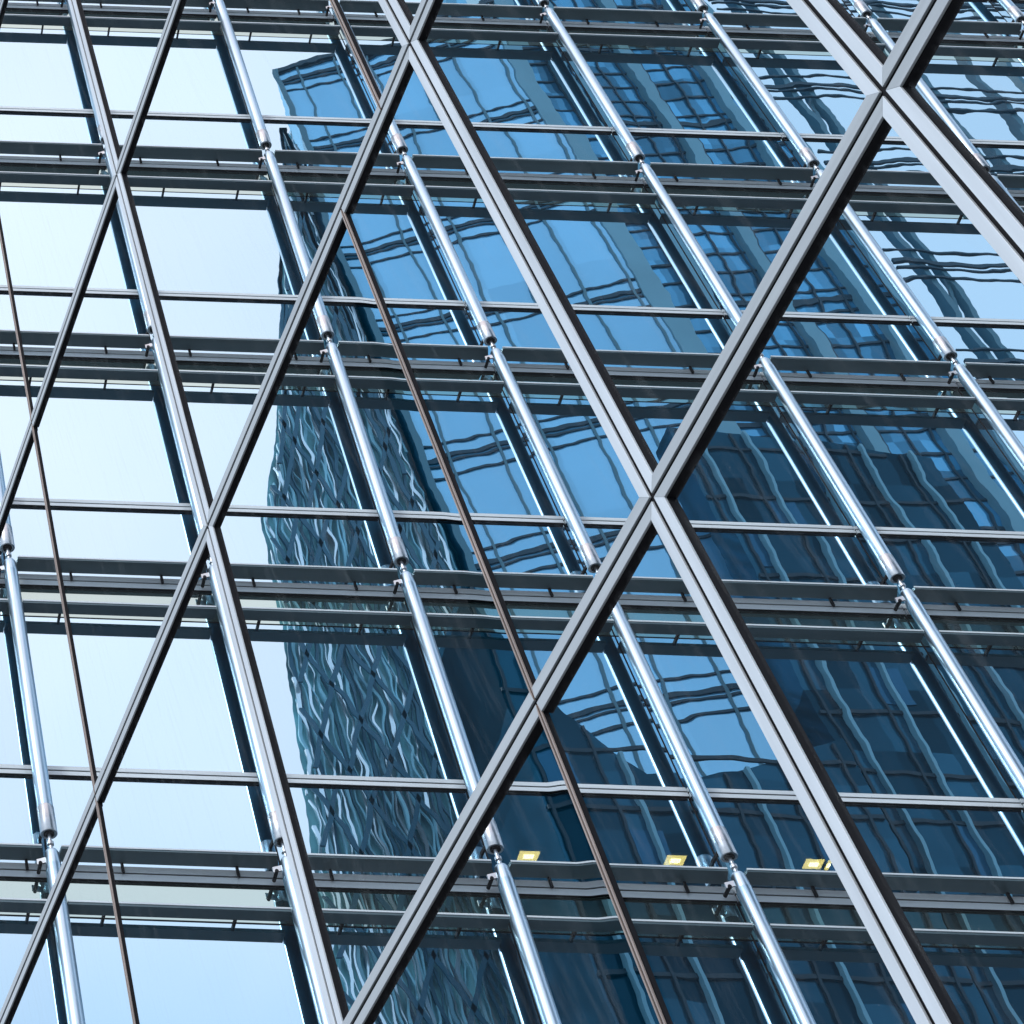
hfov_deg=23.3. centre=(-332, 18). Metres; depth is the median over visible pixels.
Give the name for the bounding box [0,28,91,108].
window pane
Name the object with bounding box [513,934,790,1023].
window pane
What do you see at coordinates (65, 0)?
window pane
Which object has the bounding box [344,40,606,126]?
window pane
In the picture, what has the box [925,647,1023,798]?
window pane
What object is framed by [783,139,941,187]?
window pane
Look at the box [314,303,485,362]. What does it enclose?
window pane
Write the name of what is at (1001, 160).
window pane
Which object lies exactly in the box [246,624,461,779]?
window pane
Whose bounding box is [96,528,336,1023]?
window frame
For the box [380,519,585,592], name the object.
window pane
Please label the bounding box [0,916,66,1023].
window pane
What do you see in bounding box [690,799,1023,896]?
window pane
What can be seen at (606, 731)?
window pane
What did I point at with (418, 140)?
window pane
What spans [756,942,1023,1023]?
window pane
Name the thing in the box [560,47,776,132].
window pane
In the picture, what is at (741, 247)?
window pane
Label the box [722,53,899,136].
window pane
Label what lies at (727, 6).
window pane
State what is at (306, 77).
window pane
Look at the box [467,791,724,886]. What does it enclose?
window pane
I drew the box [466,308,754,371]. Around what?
window pane
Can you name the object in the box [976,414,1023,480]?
window pane
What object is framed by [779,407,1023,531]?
window pane
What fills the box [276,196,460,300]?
window pane
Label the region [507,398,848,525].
window pane
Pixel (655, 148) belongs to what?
window pane
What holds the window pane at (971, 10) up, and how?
in the office building
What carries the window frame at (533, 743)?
in the glass wall
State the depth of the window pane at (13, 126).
31.01 m
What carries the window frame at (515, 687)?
in the glass wall
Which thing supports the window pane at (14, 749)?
in the office building
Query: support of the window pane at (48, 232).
in the office building
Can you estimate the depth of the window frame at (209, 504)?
15.63 m
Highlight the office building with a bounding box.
[0,0,1023,1023]
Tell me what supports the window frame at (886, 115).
in the glass wall
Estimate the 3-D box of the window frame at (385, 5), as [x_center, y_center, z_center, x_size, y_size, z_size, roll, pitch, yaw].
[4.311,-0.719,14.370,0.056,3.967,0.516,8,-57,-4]
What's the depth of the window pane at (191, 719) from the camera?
22.54 m
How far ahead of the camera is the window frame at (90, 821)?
16.86 m
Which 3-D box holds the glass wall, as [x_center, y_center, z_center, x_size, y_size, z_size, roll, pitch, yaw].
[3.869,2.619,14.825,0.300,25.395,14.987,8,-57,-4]
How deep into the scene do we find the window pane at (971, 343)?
27.65 m
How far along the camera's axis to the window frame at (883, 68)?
8.30 m
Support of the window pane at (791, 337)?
in the office building
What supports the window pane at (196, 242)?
in the office building
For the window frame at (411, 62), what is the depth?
10.85 m
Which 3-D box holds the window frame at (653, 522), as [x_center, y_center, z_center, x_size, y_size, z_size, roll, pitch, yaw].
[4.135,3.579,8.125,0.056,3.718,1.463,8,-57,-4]
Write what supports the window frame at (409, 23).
in the glass wall
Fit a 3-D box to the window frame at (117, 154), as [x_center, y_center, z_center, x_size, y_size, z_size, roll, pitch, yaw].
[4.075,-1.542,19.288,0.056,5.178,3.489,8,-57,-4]
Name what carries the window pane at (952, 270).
in the office building
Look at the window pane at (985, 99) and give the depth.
32.44 m
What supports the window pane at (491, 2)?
in the office building
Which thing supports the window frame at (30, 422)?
in the glass wall
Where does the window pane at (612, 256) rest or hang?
in the office building
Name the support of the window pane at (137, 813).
in the office building
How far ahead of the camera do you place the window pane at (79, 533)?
24.43 m
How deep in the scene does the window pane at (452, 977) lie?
19.92 m
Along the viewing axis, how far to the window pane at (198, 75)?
32.31 m
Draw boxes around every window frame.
[0,0,116,420]
[0,239,31,513]
[0,424,95,1022]
[0,797,133,1023]
[32,176,208,792]
[72,0,176,172]
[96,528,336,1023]
[117,0,382,523]
[208,210,536,1023]
[332,0,410,108]
[341,44,653,700]
[354,704,662,1023]
[388,0,427,41]
[411,0,884,495]
[537,499,934,1023]
[654,92,1023,1023]
[808,0,936,91]
[886,0,1023,252]
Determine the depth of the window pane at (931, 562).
24.45 m
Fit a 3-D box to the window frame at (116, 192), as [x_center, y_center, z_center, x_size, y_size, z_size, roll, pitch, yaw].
[3.486,3.557,17.149,0.056,3.967,2.874,8,-57,-4]
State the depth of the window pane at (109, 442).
25.66 m
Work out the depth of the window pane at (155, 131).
31.02 m
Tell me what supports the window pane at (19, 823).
in the office building
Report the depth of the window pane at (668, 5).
34.28 m
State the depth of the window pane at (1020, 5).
34.53 m
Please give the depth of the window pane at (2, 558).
24.08 m
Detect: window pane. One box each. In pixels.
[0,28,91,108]
[0,112,104,158]
[0,187,136,289]
[0,292,151,350]
[0,381,189,502]
[0,616,30,764]
[0,775,45,862]
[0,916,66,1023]
[1,552,3,572]
[5,506,208,579]
[8,0,65,3]
[25,617,255,772]
[46,777,278,870]
[70,918,317,1023]
[82,3,213,8]
[89,31,247,114]
[103,116,263,164]
[132,191,302,294]
[150,298,325,356]
[184,387,374,509]
[206,514,399,586]
[213,0,329,12]
[228,36,374,118]
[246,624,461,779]
[262,121,400,168]
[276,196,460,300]
[277,785,486,878]
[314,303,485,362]
[327,927,539,1023]
[329,0,539,19]
[342,393,558,515]
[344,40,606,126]
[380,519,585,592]
[387,126,635,176]
[417,201,717,308]
[418,631,682,786]
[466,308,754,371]
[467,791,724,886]
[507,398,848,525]
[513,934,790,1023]
[532,0,699,25]
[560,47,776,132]
[565,525,895,602]
[613,133,810,182]
[616,637,1014,798]
[659,209,904,315]
[685,0,853,29]
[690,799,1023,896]
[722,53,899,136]
[724,317,948,377]
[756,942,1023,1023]
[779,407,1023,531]
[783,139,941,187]
[839,215,1023,319]
[843,0,1018,36]
[857,535,1023,607]
[912,323,1023,380]
[921,60,1023,140]
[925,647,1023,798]
[974,146,1023,189]
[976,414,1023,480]
[990,1,1023,36]
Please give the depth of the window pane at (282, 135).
31.02 m
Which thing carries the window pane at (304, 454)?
in the office building
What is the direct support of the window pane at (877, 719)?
in the office building
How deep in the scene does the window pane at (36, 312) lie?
27.61 m
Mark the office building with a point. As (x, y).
(852, 498)
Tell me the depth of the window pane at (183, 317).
27.62 m
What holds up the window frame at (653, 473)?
in the glass wall
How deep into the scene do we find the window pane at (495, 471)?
25.66 m
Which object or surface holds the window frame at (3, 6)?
in the glass wall
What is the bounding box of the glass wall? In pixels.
[0,0,1023,1023]
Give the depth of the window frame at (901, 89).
7.89 m
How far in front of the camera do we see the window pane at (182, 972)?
19.88 m
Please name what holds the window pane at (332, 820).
in the office building
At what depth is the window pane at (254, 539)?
24.43 m
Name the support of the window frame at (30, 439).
in the glass wall
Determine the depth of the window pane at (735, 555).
24.42 m
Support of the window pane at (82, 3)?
in the office building
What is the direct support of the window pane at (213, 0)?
in the office building

